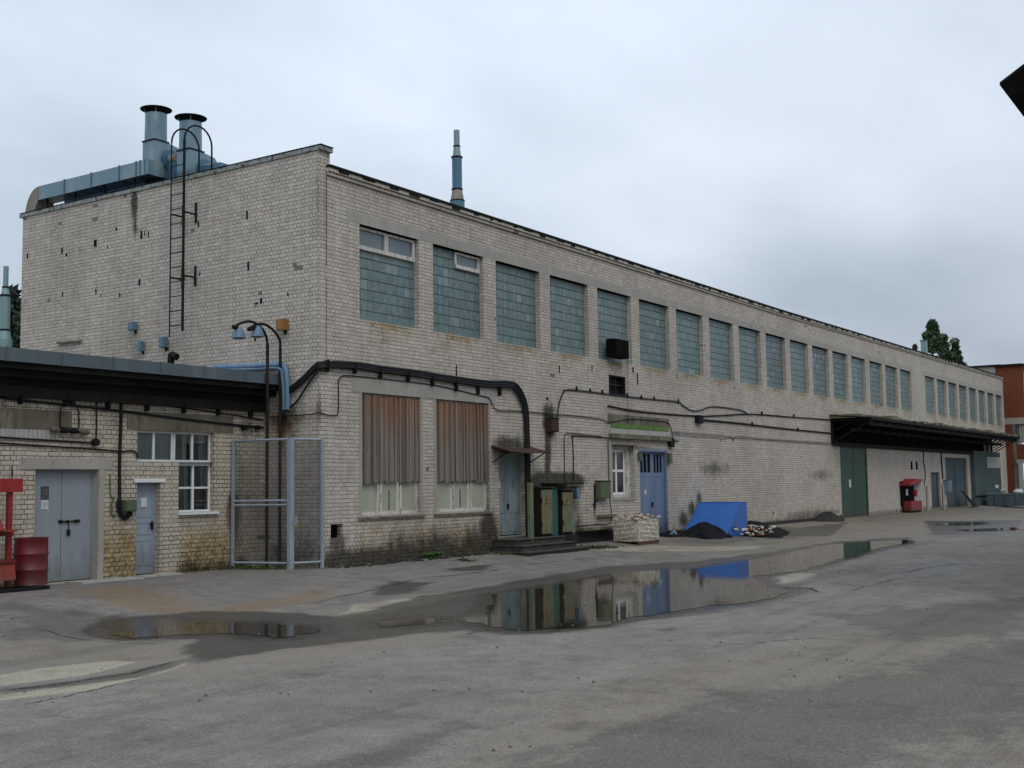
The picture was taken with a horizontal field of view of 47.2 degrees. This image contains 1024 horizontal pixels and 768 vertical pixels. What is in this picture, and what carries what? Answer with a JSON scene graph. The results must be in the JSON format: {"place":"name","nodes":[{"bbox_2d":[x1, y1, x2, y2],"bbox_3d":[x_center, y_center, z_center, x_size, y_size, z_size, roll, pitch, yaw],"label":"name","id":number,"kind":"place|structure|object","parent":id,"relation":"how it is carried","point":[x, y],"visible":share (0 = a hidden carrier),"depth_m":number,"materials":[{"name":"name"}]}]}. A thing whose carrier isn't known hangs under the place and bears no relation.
{"place":"outdoors","nodes":[
{"label":"outdoors","id":0,"kind":"place"},
{"bbox_2d":[0,505,1023,767],"bbox_3d":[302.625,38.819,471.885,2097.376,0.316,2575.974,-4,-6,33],"label":"ground","id":1,"kind":"structure","parent":0,"point":[942,687],"depth_m":13.85,"materials":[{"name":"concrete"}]},
{"bbox_2d":[9,284,20,347],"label":"conifer","id":2,"kind":"object","parent":1,"relation":"on","point":[15,312],"visible":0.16,"depth_m":58.39,"materials":[{"name":"green plant"}]},
{"bbox_2d":[0,479,49,593],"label":"fire stand","id":3,"kind":"object","parent":1,"relation":"on","point":[9,487],"visible":0.96,"depth_m":22.09,"materials":[{"name":"red paint"}]},
{"bbox_2d":[13,537,48,585],"bbox_3d":[-9.226,3.392,22.470,0.638,0.915,0.638,-4,-6,33],"label":"oil drum","id":4,"kind":"object","parent":3,"relation":"on","point":[30,554],"visible":0.95,"depth_m":22.22,"materials":[{"name":"red paint"}]},
{"bbox_2d":[0,346,278,586],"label":"annex building","id":5,"kind":"structure","parent":1,"relation":"on","point":[176,479],"depth_m":25.07,"materials":[{"name":"yellow brick"}]},
{"bbox_2d":[0,266,11,346],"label":"roof stack","id":6,"kind":"object","parent":5,"relation":"on","point":[5,329],"visible":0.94,"depth_m":28.60,"materials":[{"name":"metal"}]},
{"bbox_2d":[0,436,91,443],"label":"pipe","id":7,"kind":"object","parent":5,"relation":"attached to","point":[45,439],"visible":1,"depth_m":23.45,"materials":[{"name":"black metal"}]},
{"bbox_2d":[34,472,61,581],"bbox_3d":[-9.406,2.883,23.623,0.050,2.205,0.676,-4,-6,33],"label":"door","id":8,"kind":"structure","parent":5,"relation":"in","point":[48,485],"depth_m":23.69,"materials":[{"name":"grey paint"}]},
{"bbox_2d":[0,442,137,457],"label":"pipe","id":9,"kind":"object","parent":5,"relation":"attached to","point":[68,447],"visible":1,"depth_m":23.87,"materials":[{"name":"metal"}]},
{"bbox_2d":[50,407,89,434],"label":"cable sleeves","id":10,"kind":"object","parent":5,"relation":"attached to","point":[68,430],"visible":1,"depth_m":23.83,"materials":[{"name":"metal"}]},
{"bbox_2d":[58,472,91,580],"bbox_3d":[-9.020,2.924,24.164,0.090,2.205,0.782,-4,-6,33],"label":"door","id":11,"kind":"structure","parent":5,"relation":"in","point":[75,521],"depth_m":24.19,"materials":[{"name":"grey paint"}]},
{"bbox_2d":[118,403,130,517],"bbox_3d":[-8.276,1.515,25.059,0.072,2.697,0.350,-4,-6,33],"label":"cable","id":12,"kind":"object","parent":5,"relation":"attached to","point":[120,455],"visible":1,"depth_m":24.93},
{"bbox_2d":[116,496,136,519],"bbox_3d":[-8.211,2.643,24.922,0.186,0.515,0.429,-4,-6,33],"label":"green switch box","id":13,"kind":"object","parent":5,"relation":"attached to","point":[129,505],"visible":1,"depth_m":24.88,"materials":[{"name":"paint"}]},
{"bbox_2d":[0,396,263,428],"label":"cable","id":14,"kind":"object","parent":5,"relation":"attached to","point":[111,409],"visible":1,"depth_m":25.17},
{"bbox_2d":[136,485,153,573],"bbox_3d":[-8.057,3.170,25.581,0.101,1.935,0.571,-4,-6,33],"label":"door","id":15,"kind":"structure","parent":5,"relation":"in","point":[145,493],"depth_m":25.63,"materials":[{"name":"grey paint"}]},
{"bbox_2d":[137,430,172,461],"bbox_3d":[-7.944,1.379,25.906,0.064,0.676,1.071,-4,-6,33],"label":"window","id":16,"kind":"structure","parent":5,"relation":"in","point":[138,431],"depth_m":25.91,"materials":[{"name":"white paint"}]},
{"bbox_2d":[167,351,179,362],"bbox_3d":[-8.578,-0.340,29.634,0.353,0.985,0.171,-4,-6,33],"label":"roof vent","id":17,"kind":"object","parent":5,"relation":"on","point":[172,356],"visible":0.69,"depth_m":29.62,"materials":[{"name":"metal"}]},
{"bbox_2d":[95,402,263,438],"bbox_3d":[-7.372,0.888,26.489,0.032,0.941,4.810,-4,-6,33],"label":"pipe","id":18,"kind":"object","parent":5,"relation":"attached to","point":[187,408],"visible":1,"depth_m":26.85,"materials":[{"name":"black metal"}]},
{"bbox_2d":[173,432,209,461],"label":"window","id":19,"kind":"structure","parent":5,"relation":"in","point":[203,438],"depth_m":27.03,"materials":[{"name":"white paint"}]},
{"bbox_2d":[178,464,209,511],"bbox_3d":[-7.308,2.370,26.755,0.068,1.090,1.012,-4,-6,33],"label":"window","id":20,"kind":"structure","parent":5,"relation":"in","point":[204,469],"depth_m":26.99,"materials":[{"name":"white paint"}]},
{"bbox_2d":[108,621,326,637],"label":"puddle","id":21,"kind":"object","parent":1,"relation":"on","point":[269,630],"visible":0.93,"depth_m":17.92,"materials":[{"name":"liquid"}]},
{"bbox_2d":[231,320,268,567],"bbox_3d":[-6.063,1.388,27.132,0.340,5.778,1.144,-4,-6,33],"label":"lamp post","id":22,"kind":"object","parent":1,"relation":"on","point":[238,333],"visible":0.99,"depth_m":27.49,"materials":[{"name":"metal"}]},
{"bbox_2d":[247,323,281,565],"bbox_3d":[-5.814,1.425,27.503,0.340,5.762,1.094,-4,-6,33],"label":"lamp post","id":23,"kind":"object","parent":1,"relation":"on","point":[256,330],"visible":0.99,"depth_m":27.86,"materials":[{"name":"metal"}]},
{"bbox_2d":[217,564,325,569],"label":"weeds","id":24,"kind":"object","parent":1,"relation":"on","point":[242,567],"visible":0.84,"depth_m":27.05,"materials":[{"name":"green plant"}]},
{"bbox_2d":[231,438,323,569],"bbox_3d":[-5.499,2.795,27.139,2.188,3.060,0.638,-1,-5,2],"label":"enclosure","id":25,"kind":"object","parent":1,"relation":"on","point":[292,524],"visible":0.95,"depth_m":27.18,"materials":[{"name":"blue paint"}]},
{"bbox_2d":[329,551,485,567],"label":"mud","id":26,"kind":"structure","parent":1,"relation":"on","point":[478,553],"depth_m":29.44,"materials":[{"name":"soil"}]},
{"bbox_2d":[378,617,454,626],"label":"puddle","id":27,"kind":"object","parent":1,"relation":"on","point":[396,623],"visible":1,"depth_m":18.66,"materials":[{"name":"liquid"}]},
{"bbox_2d":[19,143,1020,567],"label":"factory building","id":28,"kind":"structure","parent":1,"relation":"on","point":[319,251],"depth_m":33.52,"materials":[{"name":"brick"}]},
{"bbox_2d":[25,159,163,211],"bbox_3d":[-12.236,-5.195,34.078,5.619,1.728,0.590,-4,-6,33],"label":"roof duct","id":29,"kind":"object","parent":28,"relation":"on","point":[103,181],"visible":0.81,"depth_m":33.75,"materials":[{"name":"metal"}]},
{"bbox_2d":[128,321,136,358],"bbox_3d":[-10.151,-1.050,31.348,0.220,1.220,0.187,-4,-6,33],"label":"wall lamp","id":30,"kind":"object","parent":28,"relation":"attached to","point":[132,326],"visible":0.89,"depth_m":31.34,"materials":[{"name":"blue metal"}]},
{"bbox_2d":[64,162,227,202],"bbox_3d":[-10.565,-5.152,33.807,6.785,1.350,0.660,-4,-6,33],"label":"duct","id":31,"kind":"object","parent":28,"relation":"on","point":[215,165],"visible":0.06,"depth_m":33.44,"materials":[{"name":"metal"}]},
{"bbox_2d":[140,105,178,183],"bbox_3d":[-9.842,-6.181,33.139,1.060,3.254,1.340,-4,-6,33],"label":"roof fan","id":32,"kind":"object","parent":28,"relation":"on","point":[156,146],"visible":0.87,"depth_m":32.88},
{"bbox_2d":[169,125,212,337],"bbox_3d":[-8.372,-3.967,30.544,0.556,5.596,0.979,-4,-6,33],"label":"roof ladder","id":33,"kind":"object","parent":28,"relation":"attached to","point":[181,279],"visible":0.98,"depth_m":30.18,"materials":[{"name":"metal"}]},
{"bbox_2d":[174,113,216,175],"bbox_3d":[-8.637,-6.011,32.320,1.060,2.740,1.340,-4,-6,33],"label":"roof fan","id":34,"kind":"object","parent":28,"relation":"on","point":[186,120],"visible":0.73,"depth_m":32.05},
{"bbox_2d":[212,362,290,409],"bbox_3d":[-6.410,0.059,28.757,2.613,1.259,0.150,-4,-6,33],"label":"drain pipe","id":35,"kind":"object","parent":28,"relation":"attached to","point":[286,380],"visible":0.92,"depth_m":28.23,"materials":[{"name":"blue metal"}]},
{"bbox_2d":[225,367,284,409],"bbox_3d":[-6.284,0.112,28.487,2.085,1.121,0.070,-4,-6,33],"label":"drain pipe","id":36,"kind":"object","parent":28,"relation":"attached to","point":[282,380],"visible":0.88,"depth_m":28.01,"materials":[{"name":"blue metal"}]},
{"bbox_2d":[276,319,287,333],"bbox_3d":[-5.542,-1.388,28.281,0.260,0.340,0.207,-4,-6,33],"label":"warning lamp","id":37,"kind":"object","parent":28,"relation":"attached to","point":[281,324],"visible":1,"depth_m":28.20,"materials":[{"name":"plastic"}]},
{"bbox_2d":[286,369,327,410],"bbox_3d":[-4.888,0.144,27.931,1.071,0.974,0.358,-4,-6,33],"label":"cable","id":38,"kind":"object","parent":28,"relation":"attached to","point":[304,389],"visible":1,"depth_m":27.74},
{"bbox_2d":[359,226,414,327],"bbox_3d":[-3.262,-2.718,30.201,0.155,2.395,2.385,-4,-6,33],"label":"window","id":39,"kind":"structure","parent":28,"relation":"in","point":[386,261],"depth_m":30.21,"materials":[{"name":"blue glass"}]},
{"bbox_2d":[362,393,419,514],"bbox_3d":[-3.121,1.789,29.805,0.158,3.020,2.330,-4,-6,33],"label":"window","id":40,"kind":"structure","parent":28,"relation":"in","point":[390,423],"depth_m":29.78,"materials":[{"name":"white paint"}]},
{"bbox_2d":[289,360,527,536],"bbox_3d":[-2.508,1.999,31.400,1.286,4.624,9.032,-4,-6,33],"label":"conduit","id":41,"kind":"object","parent":28,"relation":"attached to","point":[408,376],"visible":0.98,"depth_m":31.60,"materials":[{"name":"metal"}]},
{"bbox_2d":[289,363,528,482],"bbox_3d":[-2.494,2.000,31.441,1.266,4.525,9.114,-4,-6,33],"label":"conduit","id":42,"kind":"object","parent":28,"relation":"attached to","point":[436,376],"visible":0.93,"depth_m":31.43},
{"bbox_2d":[289,361,530,482],"bbox_3d":[-2.479,1.948,31.485,1.247,4.530,9.203,-4,-6,33],"label":"conduit","id":43,"kind":"object","parent":28,"relation":"attached to","point":[414,370],"visible":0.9,"depth_m":31.38,"materials":[{"name":"black metal"}]},
{"bbox_2d":[433,246,479,338],"bbox_3d":[-1.598,-2.524,32.690,0.155,2.395,2.385,-4,-6,33],"label":"window","id":44,"kind":"structure","parent":28,"relation":"in","point":[456,311],"depth_m":32.73,"materials":[{"name":"blue glass"}]},
{"bbox_2d":[450,130,464,206],"bbox_3d":[-1.776,-6.255,37.976,0.482,4.025,0.489,-4,-6,33],"label":"roof stack","id":45,"kind":"object","parent":28,"relation":"on","point":[457,197],"visible":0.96,"depth_m":37.90,"materials":[{"name":"metal"}]},
{"bbox_2d":[436,399,488,511],"bbox_3d":[-1.415,1.987,32.356,0.158,3.020,2.460,-4,-6,33],"label":"window","id":46,"kind":"structure","parent":28,"relation":"in","point":[461,427],"depth_m":32.35,"materials":[{"name":"white paint"}]},
{"bbox_2d":[269,375,672,437],"bbox_3d":[0.005,1.048,35.896,1.723,1.377,19.030,-4,-6,33],"label":"cable","id":47,"kind":"object","parent":28,"relation":"attached to","point":[458,390],"visible":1,"depth_m":31.68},
{"bbox_2d":[499,457,508,534],"bbox_3d":[-0.288,3.254,34.036,0.110,2.255,0.571,-4,-6,33],"label":"door","id":48,"kind":"structure","parent":28,"relation":"in","point":[503,506],"depth_m":34.11,"materials":[{"name":"teal paint"}]},
{"bbox_2d":[507,457,518,534],"bbox_3d":[0.021,3.295,34.549,0.054,2.255,0.571,-4,-6,33],"label":"door","id":49,"kind":"structure","parent":28,"relation":"in","point":[512,462],"depth_m":34.53,"materials":[{"name":"grey paint"}]},
{"bbox_2d":[496,262,535,347],"bbox_3d":[0.033,-2.329,35.201,0.075,2.395,2.385,-4,-6,33],"label":"window","id":50,"kind":"structure","parent":28,"relation":"in","point":[515,287],"depth_m":35.24,"materials":[{"name":"blue glass"}]},
{"bbox_2d":[533,487,553,536],"bbox_3d":[0.842,3.922,34.834,0.570,1.724,0.704,-4,-6,33],"label":"electrical cabinet","id":51,"kind":"object","parent":28,"relation":"attached to","point":[543,516],"visible":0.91,"depth_m":34.58,"materials":[{"name":"metal"}]},
{"bbox_2d":[546,417,559,431],"bbox_3d":[1.260,1.255,36.112,0.206,0.431,0.504,-4,-6,33],"label":"fuse box","id":52,"kind":"object","parent":28,"relation":"attached to","point":[552,424],"visible":1,"depth_m":35.96,"materials":[{"name":"metal"}]},
{"bbox_2d":[552,487,559,535],"bbox_3d":[1.127,3.976,35.349,0.470,1.740,0.483,-4,-6,33],"label":"electrical cabinet","id":53,"kind":"object","parent":28,"relation":"attached to","point":[555,508],"visible":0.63,"depth_m":35.27,"materials":[{"name":"metal"}]},
{"bbox_2d":[550,277,584,356],"bbox_3d":[1.697,-2.136,37.689,0.075,2.395,2.385,-4,-6,33],"label":"window","id":54,"kind":"structure","parent":28,"relation":"in","point":[566,298],"depth_m":37.74,"materials":[{"name":"blue glass"}]},
{"bbox_2d":[595,481,610,498],"bbox_3d":[2.998,3.468,38.476,0.226,0.577,0.752,-4,-6,33],"label":"meter box","id":55,"kind":"object","parent":28,"relation":"attached to","point":[603,489],"visible":1,"depth_m":38.28,"materials":[{"name":"green paint"}]},
{"bbox_2d":[597,289,627,363],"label":"window","id":56,"kind":"structure","parent":28,"relation":"in","point":[612,308],"depth_m":40.17,"materials":[{"name":"blue glass"}]},
{"bbox_2d":[606,338,629,359],"bbox_3d":[3.592,-1.185,39.747,0.366,0.610,1.022,-4,-6,33],"label":"black box","id":57,"kind":"object","parent":28,"relation":"attached to","point":[617,348],"visible":1,"depth_m":39.44,"materials":[{"name":"metal"}]},
{"bbox_2d":[612,450,624,494],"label":"window","id":58,"kind":"structure","parent":28,"relation":"in","point":[617,455],"depth_m":40.13,"materials":[{"name":"white paint"}]},
{"bbox_2d":[640,452,653,518],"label":"door","id":59,"kind":"structure","parent":28,"relation":"in","point":[647,504],"depth_m":41.57,"materials":[{"name":"blue paint"}]},
{"bbox_2d":[557,387,747,417],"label":"cable","id":60,"kind":"object","parent":28,"relation":"attached to","point":[640,397],"visible":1,"depth_m":40.67,"materials":[{"name":"rubber"}]},
{"bbox_2d":[639,301,665,369],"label":"window","id":61,"kind":"structure","parent":28,"relation":"in","point":[651,316],"depth_m":42.75,"materials":[{"name":"blue glass"}]},
{"bbox_2d":[652,452,664,532],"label":"door","id":62,"kind":"structure","parent":28,"relation":"in","point":[657,457],"depth_m":42.31,"materials":[{"name":"blue paint"}]},
{"bbox_2d":[676,310,699,375],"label":"window","id":63,"kind":"structure","parent":28,"relation":"in","point":[687,325],"depth_m":45.25,"materials":[{"name":"blue glass"}]},
{"bbox_2d":[607,405,829,419],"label":"pipe","id":64,"kind":"object","parent":28,"relation":"attached to","point":[793,416],"visible":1,"depth_m":46.22,"materials":[{"name":"metal"}]},
{"bbox_2d":[709,319,730,380],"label":"window","id":65,"kind":"structure","parent":28,"relation":"in","point":[719,339],"depth_m":47.75,"materials":[{"name":"blue glass"}]},
{"bbox_2d":[739,327,757,384],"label":"window","id":66,"kind":"structure","parent":28,"relation":"in","point":[747,338],"depth_m":50.25,"materials":[{"name":"blue glass"}]},
{"bbox_2d":[704,419,831,433],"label":"pipe","id":67,"kind":"object","parent":28,"relation":"attached to","point":[752,424],"visible":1,"depth_m":50.74,"materials":[{"name":"metal"}]},
{"bbox_2d":[765,334,782,389],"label":"window","id":68,"kind":"structure","parent":28,"relation":"in","point":[774,366],"depth_m":52.76,"materials":[{"name":"blue glass"}]},
{"bbox_2d":[790,341,805,392],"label":"window","id":69,"kind":"structure","parent":28,"relation":"in","point":[797,352],"depth_m":55.25,"materials":[{"name":"blue glass"}]},
{"bbox_2d":[812,347,826,396],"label":"window","id":70,"kind":"structure","parent":28,"relation":"in","point":[818,355],"depth_m":57.75,"materials":[{"name":"blue glass"}]},
{"bbox_2d":[832,352,845,399],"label":"window","id":71,"kind":"structure","parent":28,"relation":"in","point":[838,359],"depth_m":60.26,"materials":[{"name":"blue glass"}]},
{"bbox_2d":[851,357,863,402],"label":"window","id":72,"kind":"structure","parent":28,"relation":"in","point":[856,364],"depth_m":62.75,"materials":[{"name":"blue glass"}]},
{"bbox_2d":[869,362,880,405],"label":"window","id":73,"kind":"structure","parent":28,"relation":"in","point":[873,367],"depth_m":65.39,"materials":[{"name":"blue glass"}]},
{"bbox_2d":[885,366,895,407],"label":"window","id":74,"kind":"structure","parent":28,"relation":"in","point":[889,372],"depth_m":67.88,"materials":[{"name":"blue glass"}]},
{"bbox_2d":[900,370,909,410],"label":"window","id":75,"kind":"structure","parent":28,"relation":"in","point":[904,383],"depth_m":70.38,"materials":[{"name":"blue glass"}]},
{"bbox_2d":[925,377,932,414],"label":"window","id":76,"kind":"structure","parent":28,"relation":"in","point":[928,381],"depth_m":75.04,"materials":[{"name":"blue glass"}]},
{"bbox_2d":[931,474,937,506],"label":"door","id":77,"kind":"structure","parent":28,"relation":"in","point":[933,476],"depth_m":74.80,"materials":[{"name":"blue paint"}]},
{"bbox_2d":[937,380,944,416],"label":"window","id":78,"kind":"structure","parent":28,"relation":"in","point":[940,387],"depth_m":77.54,"materials":[{"name":"blue glass"}]},
{"bbox_2d":[948,383,955,417],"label":"window","id":79,"kind":"structure","parent":28,"relation":"in","point":[950,386],"depth_m":80.02,"materials":[{"name":"blue glass"}]},
{"bbox_2d":[959,386,965,419],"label":"window","id":80,"kind":"structure","parent":28,"relation":"in","point":[961,389],"depth_m":82.57,"materials":[{"name":"blue glass"}]},
{"bbox_2d":[969,388,974,421],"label":"window","id":81,"kind":"structure","parent":28,"relation":"in","point":[971,391],"depth_m":85.04,"materials":[{"name":"blue glass"}]},
{"bbox_2d":[978,391,983,422],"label":"window","id":82,"kind":"structure","parent":28,"relation":"in","point":[980,394],"depth_m":87.54,"materials":[{"name":"blue glass"}]},
{"bbox_2d":[987,393,992,424],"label":"window","id":83,"kind":"structure","parent":28,"relation":"in","point":[989,396],"depth_m":90.06,"materials":[{"name":"blue glass"}]},
{"bbox_2d":[995,395,1000,425],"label":"window","id":84,"kind":"structure","parent":28,"relation":"in","point":[998,415],"depth_m":92.58,"materials":[{"name":"blue glass"}]},
{"bbox_2d":[489,535,590,556],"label":"entrance steps","id":85,"kind":"structure","parent":1,"relation":"on","point":[527,546],"depth_m":33.31,"materials":[{"name":"concrete"}]},
{"bbox_2d":[527,483,533,540],"bbox_3d":[0.533,3.672,33.660,0.100,1.673,0.170,-4,-6,33],"label":"post","id":86,"kind":"object","parent":85,"relation":"on","point":[530,509],"visible":1,"depth_m":33.62,"materials":[{"name":"green metal"}]},
{"bbox_2d":[557,489,574,540],"bbox_3d":[1.507,4.099,35.818,0.570,1.749,0.703,-4,-6,33],"label":"electrical cabinet","id":87,"kind":"object","parent":1,"relation":"on","point":[565,512],"visible":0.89,"depth_m":35.59,"materials":[{"name":"metal"}]},
{"bbox_2d":[613,513,660,544],"bbox_3d":[4.067,4.723,38.296,1.060,1.009,1.531,-4,-6,33],"label":"stone pallet","id":88,"kind":"object","parent":1,"relation":"on","point":[640,529],"visible":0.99,"depth_m":37.85,"materials":[{"name":"white stone"}]},
{"bbox_2d":[659,531,686,537],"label":"coal heap","id":89,"kind":"object","parent":1,"relation":"on","point":[667,534],"visible":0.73,"depth_m":41.64,"materials":[{"name":"black stone"}]},
{"bbox_2d":[458,540,908,629],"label":"puddle","id":90,"kind":"object","parent":1,"relation":"on","point":[550,607],"visible":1,"depth_m":22.99,"materials":[{"name":"liquid"}]},
{"bbox_2d":[682,522,732,538],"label":"coal heap","id":91,"kind":"object","parent":1,"relation":"on","point":[703,530],"visible":0.94,"depth_m":42.05,"materials":[{"name":"black stone"}]},
{"bbox_2d":[684,502,747,536],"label":"tipper box","id":92,"kind":"object","parent":1,"relation":"on","point":[727,517],"visible":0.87,"depth_m":43.62,"materials":[{"name":"blue metal"}]},
{"bbox_2d":[743,520,789,537],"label":"coal heap","id":93,"kind":"object","parent":1,"relation":"on","point":[779,532],"visible":0.39,"depth_m":44.52,"materials":[{"name":"black stone"}]},
{"bbox_2d":[734,525,775,535],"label":"rubble pile","id":94,"kind":"object","parent":93,"relation":"on","point":[750,529],"visible":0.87,"depth_m":43.51,"materials":[{"name":"stone"}]},
{"bbox_2d":[814,511,844,521],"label":"soil heap","id":95,"kind":"object","parent":1,"relation":"on","point":[826,516],"visible":0.99,"depth_m":55.39,"materials":[{"name":"grey gravel"}]},
{"bbox_2d":[899,479,922,512],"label":"fire cabinet","id":96,"kind":"object","parent":1,"relation":"on","point":[911,495],"visible":0.97,"depth_m":68.37,"materials":[{"name":"red metal"}]},
{"bbox_2d":[921,319,954,360],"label":"broadleaf tree","id":97,"kind":"object","parent":1,"relation":"on","point":[932,330],"visible":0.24,"depth_m":178.97,"materials":[{"name":"green plant"}]},
{"bbox_2d":[936,333,953,354],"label":"broadleaf tree","id":98,"kind":"object","parent":1,"relation":"on","point":[947,349],"visible":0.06,"depth_m":185.10,"materials":[{"name":"green plant"}]},
{"bbox_2d":[950,337,966,364],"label":"broadleaf tree","id":99,"kind":"object","parent":1,"relation":"on","point":[957,352],"visible":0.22,"depth_m":191.30,"materials":[{"name":"green plant"}]},
{"bbox_2d":[970,451,1002,505],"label":"sheet metal shed","id":100,"kind":"structure","parent":1,"relation":"on","point":[986,472],"depth_m":85.20,"materials":[{"name":"metal"}]},
{"bbox_2d":[987,457,999,467],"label":"window","id":101,"kind":"structure","parent":100,"relation":"in","point":[992,462],"depth_m":87.83,"materials":[{"name":"white glass"}]},
{"bbox_2d":[965,527,1023,530],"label":"puddle","id":102,"kind":"object","parent":1,"relation":"on","point":[1012,528],"visible":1,"depth_m":49.96,"materials":[{"name":"liquid"}]},
{"bbox_2d":[971,364,1023,492],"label":"white block","id":103,"kind":"structure","parent":1,"relation":"on","point":[990,368],"depth_m":101.45,"materials":[{"name":"paint"}]},
{"bbox_2d":[986,493,1023,505],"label":"waste skip","id":104,"kind":"object","parent":1,"relation":"on","point":[1006,499],"visible":0.99,"depth_m":82.76,"materials":[{"name":"grey paint"}]},
{"bbox_2d":[993,363,1023,492],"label":"red brick building","id":105,"kind":"structure","parent":1,"relation":"on","point":[1013,387],"depth_m":94.46,"materials":[{"name":"brick"}]},
{"bbox_2d":[1000,64,1023,116],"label":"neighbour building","id":106,"kind":"structure","parent":1,"relation":"on","point":[1012,85],"depth_m":20.15,"materials":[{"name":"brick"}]},
{"bbox_2d":[0,0,1023,472],"label":"sky","id":107,"kind":"structure","parent":0,"point":[854,165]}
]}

